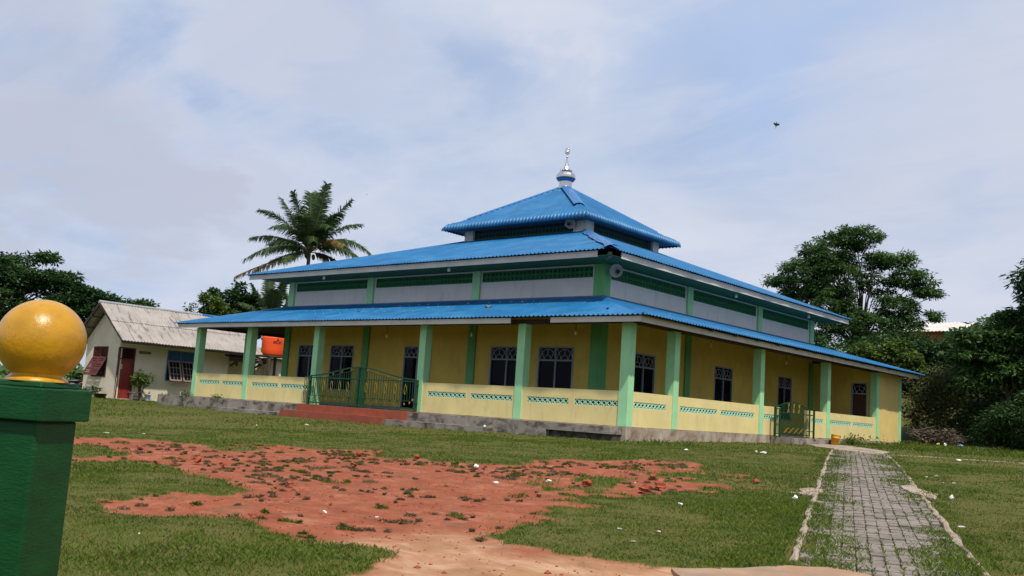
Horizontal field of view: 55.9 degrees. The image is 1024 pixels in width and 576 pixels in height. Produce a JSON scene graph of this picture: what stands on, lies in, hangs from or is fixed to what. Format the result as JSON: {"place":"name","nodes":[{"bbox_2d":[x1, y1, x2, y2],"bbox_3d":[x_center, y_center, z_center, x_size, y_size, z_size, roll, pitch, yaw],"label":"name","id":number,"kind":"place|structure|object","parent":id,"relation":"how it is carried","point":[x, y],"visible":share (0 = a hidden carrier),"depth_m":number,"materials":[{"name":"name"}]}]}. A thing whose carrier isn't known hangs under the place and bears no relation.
{"place":"outdoors","nodes":[
{"label":"outdoors","id":0,"kind":"place"},
{"bbox_2d":[87,385,102,396],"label":"potted plant","id":1,"kind":"object","parent":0,"point":[95,387],"visible":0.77,"depth_m":49.30,"materials":[{"name":"green plant"}]},
{"bbox_2d":[0,368,1023,575],"bbox_3d":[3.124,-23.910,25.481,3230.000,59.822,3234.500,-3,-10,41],"label":"ground","id":2,"kind":"structure","parent":0,"point":[453,531],"depth_m":11.49,"materials":[{"name":"green plant"}]},
{"bbox_2d":[0,363,82,380],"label":"woods","id":3,"kind":"object","parent":2,"relation":"on","point":[3,371],"visible":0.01,"depth_m":108.68,"materials":[{"name":"green plant"}]},
{"bbox_2d":[0,300,91,575],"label":"gate pillar","id":4,"kind":"structure","parent":2,"relation":"on","point":[44,408],"depth_m":3.72,"materials":[{"name":"green paint"}]},
{"bbox_2d":[64,366,83,384],"bbox_3d":[-24.814,5.203,55.173,1.746,1.979,1.763,-3,-10,41],"label":"shrub","id":5,"kind":"object","parent":2,"relation":"on","point":[76,375],"visible":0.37,"depth_m":54.99,"materials":[{"name":"green plant"}]},
{"bbox_2d":[67,379,82,386],"bbox_3d":[-24.740,5.369,53.770,1.886,1.217,0.638,9,-9,-35],"label":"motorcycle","id":6,"kind":"object","parent":2,"relation":"on","point":[74,381],"visible":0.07,"depth_m":53.77,"materials":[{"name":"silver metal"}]},
{"bbox_2d":[0,249,159,323],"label":"spreading tree","id":7,"kind":"object","parent":2,"relation":"on","point":[19,280],"visible":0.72,"depth_m":55.63,"materials":[{"name":"green plant"}]},
{"bbox_2d":[94,393,106,397],"bbox_3d":[-20.767,5.441,48.666,0.660,0.240,0.650,-3,-10,41],"label":"basin","id":8,"kind":"object","parent":2,"relation":"on","point":[99,395],"visible":0.78,"depth_m":48.44,"materials":[{"name":"black plastic"}]},
{"bbox_2d":[129,392,143,400],"bbox_3d":[-19.194,5.537,49.190,0.300,0.470,0.650,-3,-10,41],"label":"bench","id":9,"kind":"object","parent":2,"relation":"on","point":[131,396],"visible":0.82,"depth_m":49.07,"materials":[{"name":"grey wood"}]},
{"bbox_2d":[129,369,154,399],"bbox_3d":[-19.085,4.918,49.453,1.542,1.588,1.464,-3,-10,41],"label":"shrub","id":10,"kind":"object","parent":2,"relation":"on","point":[139,380],"visible":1,"depth_m":49.29,"materials":[{"name":"green plant"}]},
{"bbox_2d":[145,394,150,400],"bbox_3d":[-18.770,5.634,49.680,0.316,0.320,0.316,-3,-10,41],"label":"paint bucket","id":11,"kind":"object","parent":2,"relation":"on","point":[147,397],"visible":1,"depth_m":49.56,"materials":[{"name":"white plastic"}]},
{"bbox_2d":[82,300,281,401],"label":"house","id":12,"kind":"structure","parent":2,"relation":"on","point":[124,340],"depth_m":50.95,"materials":[{"name":"white paint"}]},
{"bbox_2d":[82,346,108,376],"bbox_3d":[-21.720,3.818,50.392,1.580,1.590,0.653,-3,-10,41],"label":"window","id":13,"kind":"structure","parent":12,"relation":"in","point":[98,361],"depth_m":50.42,"materials":[{"name":"red wood"}]},
{"bbox_2d":[113,347,135,398],"bbox_3d":[-19.887,4.369,49.534,0.150,2.620,0.880,-3,-10,41],"label":"door","id":14,"kind":"structure","parent":12,"relation":"in","point":[128,354],"depth_m":49.55,"materials":[{"name":"red wood"}]},
{"bbox_2d":[165,350,194,382],"bbox_3d":[-17.718,4.215,51.719,0.613,1.630,1.580,-3,-10,41],"label":"window","id":15,"kind":"structure","parent":12,"relation":"in","point":[179,366],"depth_m":51.67,"materials":[{"name":"blue wood"}]},
{"bbox_2d":[183,302,202,313],"bbox_3d":[-19.503,3.948,58.512,1.563,6.505,2.176,2,-8,13],"label":"sparse shrub","id":16,"kind":"object","parent":2,"relation":"on","point":[190,309],"visible":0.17,"depth_m":58.65,"materials":[{"name":"green plant"}]},
{"bbox_2d":[192,456,202,462],"bbox_3d":[-4.873,2.650,14.923,0.148,0.111,0.160,3,-7,7],"label":"brick lump","id":17,"kind":"object","parent":2,"relation":"on","point":[198,459],"visible":1,"depth_m":14.88,"materials":[{"name":"brick"}]},
{"bbox_2d":[196,290,240,334],"bbox_3d":[-17.547,3.875,59.468,4.600,7.151,2.325,8,-9,-31],"label":"young tree","id":18,"kind":"object","parent":2,"relation":"on","point":[215,307],"visible":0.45,"depth_m":58.81,"materials":[{"name":"green plant"}]},
{"bbox_2d":[197,280,264,339],"bbox_3d":[-17.049,3.582,60.708,5.761,8.114,3.347,6,-8,-16],"label":"broadleaf tree","id":19,"kind":"object","parent":2,"relation":"on","point":[235,296],"visible":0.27,"depth_m":60.52,"materials":[{"name":"green plant"}]},
{"bbox_2d":[236,280,288,311],"bbox_3d":[-15.110,3.355,59.775,4.344,8.610,2.743,5,-8,-13],"label":"palm tree","id":20,"kind":"object","parent":2,"relation":"on","point":[272,298],"visible":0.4,"depth_m":60.00,"materials":[{"name":"green plant"}]},
{"bbox_2d":[254,355,282,375],"bbox_3d":[-13.937,5.283,55.573,1.600,3.900,1.650,-3,-10,41],"label":"tank stand","id":21,"kind":"object","parent":2,"relation":"on","point":[269,357],"visible":0.2,"depth_m":55.11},
{"bbox_2d":[261,336,283,355],"bbox_3d":[-13.787,3.302,55.847,1.404,1.270,1.400,-3,-10,41],"label":"water tank","id":22,"kind":"object","parent":21,"relation":"on","point":[272,346],"visible":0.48,"depth_m":55.25,"materials":[{"name":"orange plastic"}]},
{"bbox_2d":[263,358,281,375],"bbox_3d":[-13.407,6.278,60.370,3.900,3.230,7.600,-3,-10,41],"label":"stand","id":23,"kind":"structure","parent":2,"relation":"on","point":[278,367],"depth_m":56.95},
{"bbox_2d":[234,181,370,279],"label":"palm tree","id":24,"kind":"object","parent":2,"relation":"on","point":[312,226],"visible":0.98,"depth_m":68.72,"materials":[{"name":"green plant"}]},
{"bbox_2d":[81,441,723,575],"bbox_3d":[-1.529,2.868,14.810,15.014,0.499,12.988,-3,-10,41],"label":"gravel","id":25,"kind":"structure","parent":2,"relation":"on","point":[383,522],"depth_m":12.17,"materials":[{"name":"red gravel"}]},
{"bbox_2d":[72,437,769,542],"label":"green grass tufts","id":26,"kind":"object","parent":2,"relation":"on","point":[285,519],"visible":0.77,"depth_m":15.39,"materials":[{"name":"green plant"}]},
{"bbox_2d":[157,148,924,444],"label":"mosque","id":27,"kind":"structure","parent":2,"relation":"on","point":[640,359],"depth_m":35.84,"materials":[{"name":"paint"}]},
{"bbox_2d":[180,390,194,395],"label":"weed plant","id":28,"kind":"object","parent":27,"relation":"on","point":[182,393],"visible":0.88,"depth_m":41.43,"materials":[{"name":"green plant"}]},
{"bbox_2d":[296,345,312,376],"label":"window","id":29,"kind":"structure","parent":27,"relation":"in","point":[304,361],"depth_m":41.60,"materials":[{"name":"black glass"}]},
{"bbox_2d":[327,345,353,390],"bbox_3d":[-7.068,3.299,39.931,1.500,1.880,0.090,-3,-10,41],"label":"window","id":30,"kind":"structure","parent":27,"relation":"in","point":[341,356],"depth_m":39.97,"materials":[{"name":"black glass"}]},
{"bbox_2d":[303,367,418,411],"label":"double gate","id":31,"kind":"structure","parent":27,"relation":"attached to","point":[358,378],"depth_m":34.59,"materials":[{"name":"metal"}]},
{"bbox_2d":[400,346,431,407],"bbox_3d":[-3.664,3.438,36.961,1.520,2.430,0.090,-3,-10,41],"label":"door","id":32,"kind":"structure","parent":27,"relation":"in","point":[410,360],"depth_m":37.23,"materials":[{"name":"black glass"}]},
{"bbox_2d":[487,346,516,397],"bbox_3d":[-0.202,2.993,34.051,1.570,1.880,0.090,-3,-10,41],"label":"window","id":33,"kind":"structure","parent":27,"relation":"in","point":[502,365],"depth_m":34.22,"materials":[{"name":"black glass"}]},
{"bbox_2d":[535,346,573,401],"bbox_3d":[1.461,2.919,32.627,1.530,1.880,0.090,-3,-10,41],"label":"window","id":34,"kind":"structure","parent":27,"relation":"in","point":[555,363],"depth_m":32.66,"materials":[{"name":"black glass"}]},
{"bbox_2d":[565,219,574,231],"bbox_3d":[2.329,-2.620,40.067,0.460,0.512,0.494,6,-8,-19],"label":"loudspeaker","id":35,"kind":"object","parent":27,"relation":"attached to","point":[569,224],"visible":1,"depth_m":39.93,"materials":[{"name":"grey metal"}]},
{"bbox_2d":[610,264,622,280],"bbox_3d":[3.537,-0.525,31.701,0.441,0.483,0.534,-3,-10,41],"label":"loudspeaker","id":36,"kind":"object","parent":27,"relation":"attached to","point":[616,270],"visible":1,"depth_m":31.62,"materials":[{"name":"grey metal"}]},
{"bbox_2d":[634,353,655,393],"bbox_3d":[4.506,3.224,33.422,0.090,1.880,1.480,-3,-10,41],"label":"window","id":37,"kind":"structure","parent":27,"relation":"in","point":[644,374],"depth_m":33.57,"materials":[{"name":"black glass"}]},
{"bbox_2d":[713,366,732,401],"bbox_3d":[8.223,4.027,37.721,0.090,1.880,1.460,-3,-10,41],"label":"window","id":38,"kind":"structure","parent":27,"relation":"in","point":[723,376],"depth_m":37.76,"materials":[{"name":"black glass"}]},
{"bbox_2d":[777,376,791,420],"bbox_3d":[11.789,4.798,41.844,0.090,1.880,1.370,-3,-10,41],"label":"window","id":39,"kind":"structure","parent":27,"relation":"in","point":[784,383],"depth_m":41.87,"materials":[{"name":"black glass"}]},
{"bbox_2d":[773,402,814,438],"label":"side gate","id":40,"kind":"structure","parent":27,"relation":"on","point":[797,411],"depth_m":34.97,"materials":[{"name":"green metal"}]},
{"bbox_2d":[851,382,867,416],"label":"window","id":41,"kind":"structure","parent":27,"relation":"in","point":[859,391],"depth_m":42.55,"materials":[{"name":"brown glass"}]},
{"bbox_2d":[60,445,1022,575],"bbox_3d":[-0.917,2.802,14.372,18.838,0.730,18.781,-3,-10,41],"label":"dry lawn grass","id":42,"kind":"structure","parent":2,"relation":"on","point":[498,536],"depth_m":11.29,"materials":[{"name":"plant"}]},
{"bbox_2d":[77,397,1023,467],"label":"lawn grass","id":43,"kind":"structure","parent":2,"relation":"on","point":[958,456],"depth_m":29.93,"materials":[{"name":"green plant"}]},
{"bbox_2d":[581,479,592,486],"bbox_3d":[1.076,2.784,13.801,0.178,0.119,0.147,6,-8,-16],"label":"brick lump","id":44,"kind":"object","parent":2,"relation":"on","point":[587,482],"visible":0.98,"depth_m":13.76,"materials":[{"name":"brick"}]},
{"bbox_2d":[639,484,652,491],"bbox_3d":[1.867,2.786,13.438,0.205,0.109,0.150,5,-7,-9],"label":"brick lump","id":45,"kind":"object","parent":2,"relation":"on","point":[646,488],"visible":1,"depth_m":13.40,"materials":[{"name":"brick"}]},
{"bbox_2d":[654,481,665,487],"bbox_3d":[2.145,2.849,13.990,0.187,0.121,0.140,-3,-10,41],"label":"brick lump","id":46,"kind":"object","parent":2,"relation":"on","point":[660,484],"visible":1,"depth_m":13.95,"materials":[{"name":"orange brick"}]},
{"bbox_2d":[752,478,759,483],"bbox_3d":[3.898,3.080,15.387,0.117,0.090,0.130,-3,-10,41],"label":"brick lump","id":47,"kind":"object","parent":2,"relation":"on","point":[755,480],"visible":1,"depth_m":15.36,"materials":[{"name":"brick"}]},
{"bbox_2d":[789,449,832,565],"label":"kerb","id":48,"kind":"structure","parent":2,"relation":"on","point":[803,529],"depth_m":10.55,"materials":[{"name":"beige concrete"}]},
{"bbox_2d":[840,435,862,444],"bbox_3d":[13.344,6.044,37.668,1.047,0.533,0.866,6,-8,-15],"label":"weed plant","id":49,"kind":"object","parent":2,"relation":"on","point":[853,440],"visible":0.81,"depth_m":37.55,"materials":[{"name":"green plant"}]},
{"bbox_2d":[759,223,949,344],"bbox_3d":[19.227,2.421,54.797,10.353,12.528,4.545,0,-8,25],"label":"feathery tree","id":50,"kind":"object","parent":2,"relation":"on","point":[820,272],"visible":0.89,"depth_m":54.61,"materials":[{"name":"green plant"}]},
{"bbox_2d":[845,433,887,445],"bbox_3d":[14.173,6.295,39.272,1.773,0.813,1.976,6,-8,-14],"label":"weed plant","id":51,"kind":"object","parent":2,"relation":"on","point":[862,438],"visible":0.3,"depth_m":39.07,"materials":[{"name":"green plant"}]},
{"bbox_2d":[844,338,928,378],"bbox_3d":[18.386,5.072,47.376,4.026,5.397,2.411,-3,-10,41],"label":"young tree","id":52,"kind":"object","parent":2,"relation":"on","point":[889,353],"visible":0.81,"depth_m":47.11,"materials":[{"name":"green plant"}]},
{"bbox_2d":[814,326,975,430],"bbox_3d":[17.490,4.786,49.914,12.177,6.575,5.494,2,-8,17],"label":"bush","id":53,"kind":"object","parent":2,"relation":"on","point":[929,351],"visible":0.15,"depth_m":48.83,"materials":[{"name":"green plant"}]},
{"bbox_2d":[834,310,1015,351],"bbox_3d":[27.669,4.056,60.983,14.854,5.610,4.588,-1,-9,30],"label":"hill shrub","id":54,"kind":"object","parent":2,"relation":"on","point":[976,325],"visible":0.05,"depth_m":60.98,"materials":[{"name":"green plant"}]},
{"bbox_2d":[904,424,968,444],"bbox_3d":[19.353,6.781,44.080,3.097,1.185,1.537,-3,-10,41],"label":"brush heap","id":55,"kind":"object","parent":2,"relation":"on","point":[943,438],"visible":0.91,"depth_m":43.87,"materials":[{"name":"grey plant"}]},
{"bbox_2d":[886,454,989,575],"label":"kerb","id":56,"kind":"structure","parent":2,"relation":"on","point":[945,524],"depth_m":11.14,"materials":[{"name":"beige concrete"}]},
{"bbox_2d":[903,322,974,381],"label":"hillside house","id":57,"kind":"structure","parent":2,"relation":"on","point":[937,330],"depth_m":68.33,"materials":[{"name":"metal"}]},
{"bbox_2d":[855,452,1022,463],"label":"kerb","id":58,"kind":"structure","parent":2,"relation":"on","point":[928,456],"depth_m":27.97,"materials":[{"name":"beige concrete"}]},
{"bbox_2d":[901,359,981,443],"bbox_3d":[20.235,5.498,45.465,3.760,4.344,2.373,3,-7,7],"label":"creeper bush","id":59,"kind":"object","parent":2,"relation":"on","point":[939,405],"visible":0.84,"depth_m":45.36,"materials":[{"name":"green plant"}]},
{"bbox_2d":[935,320,1023,435],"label":"bush","id":60,"kind":"object","parent":2,"relation":"on","point":[999,394],"visible":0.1,"depth_m":48.38,"materials":[{"name":"green plant"}]},
{"bbox_2d":[938,306,1023,446],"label":"layered tree","id":61,"kind":"object","parent":2,"relation":"on","point":[996,342],"visible":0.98,"depth_m":43.19,"materials":[{"name":"green plant"}]},
{"bbox_2d":[947,382,1023,449],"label":"bush","id":62,"kind":"object","parent":2,"relation":"on","point":[1003,419],"visible":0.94,"depth_m":42.11,"materials":[{"name":"green plant"}]},
{"bbox_2d":[998,258,1023,365],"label":"long leaved tree","id":63,"kind":"object","parent":2,"relation":"on","point":[1018,286],"visible":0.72,"depth_m":42.98,"materials":[{"name":"green plant"}]},
{"bbox_2d":[0,0,1023,367],"label":"sky","id":64,"kind":"structure","parent":0,"point":[142,142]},
{"bbox_2d":[58,467,1023,575],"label":"lawn grass","id":65,"kind":"structure","parent":0,"point":[790,510],"depth_m":9.06,"materials":[{"name":"green plant"}]},
{"bbox_2d":[71,424,1023,514],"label":"lawn grass","id":66,"kind":"structure","parent":0,"point":[954,467],"depth_m":19.86,"materials":[{"name":"green plant"}]},
{"bbox_2d":[671,565,870,575],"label":"path","id":67,"kind":"structure","parent":0,"point":[787,570],"depth_m":7.68,"materials":[{"name":"beige concrete"}]},
{"bbox_2d":[585,435,1023,458],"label":"tall grass","id":68,"kind":"structure","parent":0,"point":[999,450],"depth_m":36.89,"materials":[{"name":"green plant"}]},
{"bbox_2d":[786,488,823,496],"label":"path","id":69,"kind":"structure","parent":0,"point":[810,490],"depth_m":14.45,"materials":[{"name":"beige concrete"}]},
{"bbox_2d":[805,444,888,453],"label":"path","id":70,"kind":"structure","parent":0,"point":[847,448],"depth_m":32.03,"materials":[{"name":"concrete"}]},
{"bbox_2d":[831,434,840,444],"bbox_3d":[12.083,5.665,35.999,0.358,0.422,0.364,-3,-10,41],"label":"yellow bucket","id":71,"kind":"object","parent":70,"relation":"on","point":[835,439],"visible":0.93,"depth_m":35.88,"materials":[{"name":"yellow plastic"}]},
{"bbox_2d":[799,450,972,575],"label":"path","id":72,"kind":"structure","parent":0,"point":[870,522],"depth_m":11.34,"materials":[{"name":"grey concrete"}]},
{"bbox_2d":[900,485,937,501],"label":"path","id":73,"kind":"structure","parent":0,"point":[906,488],"depth_m":15.16,"materials":[{"name":"beige concrete"}]}
]}

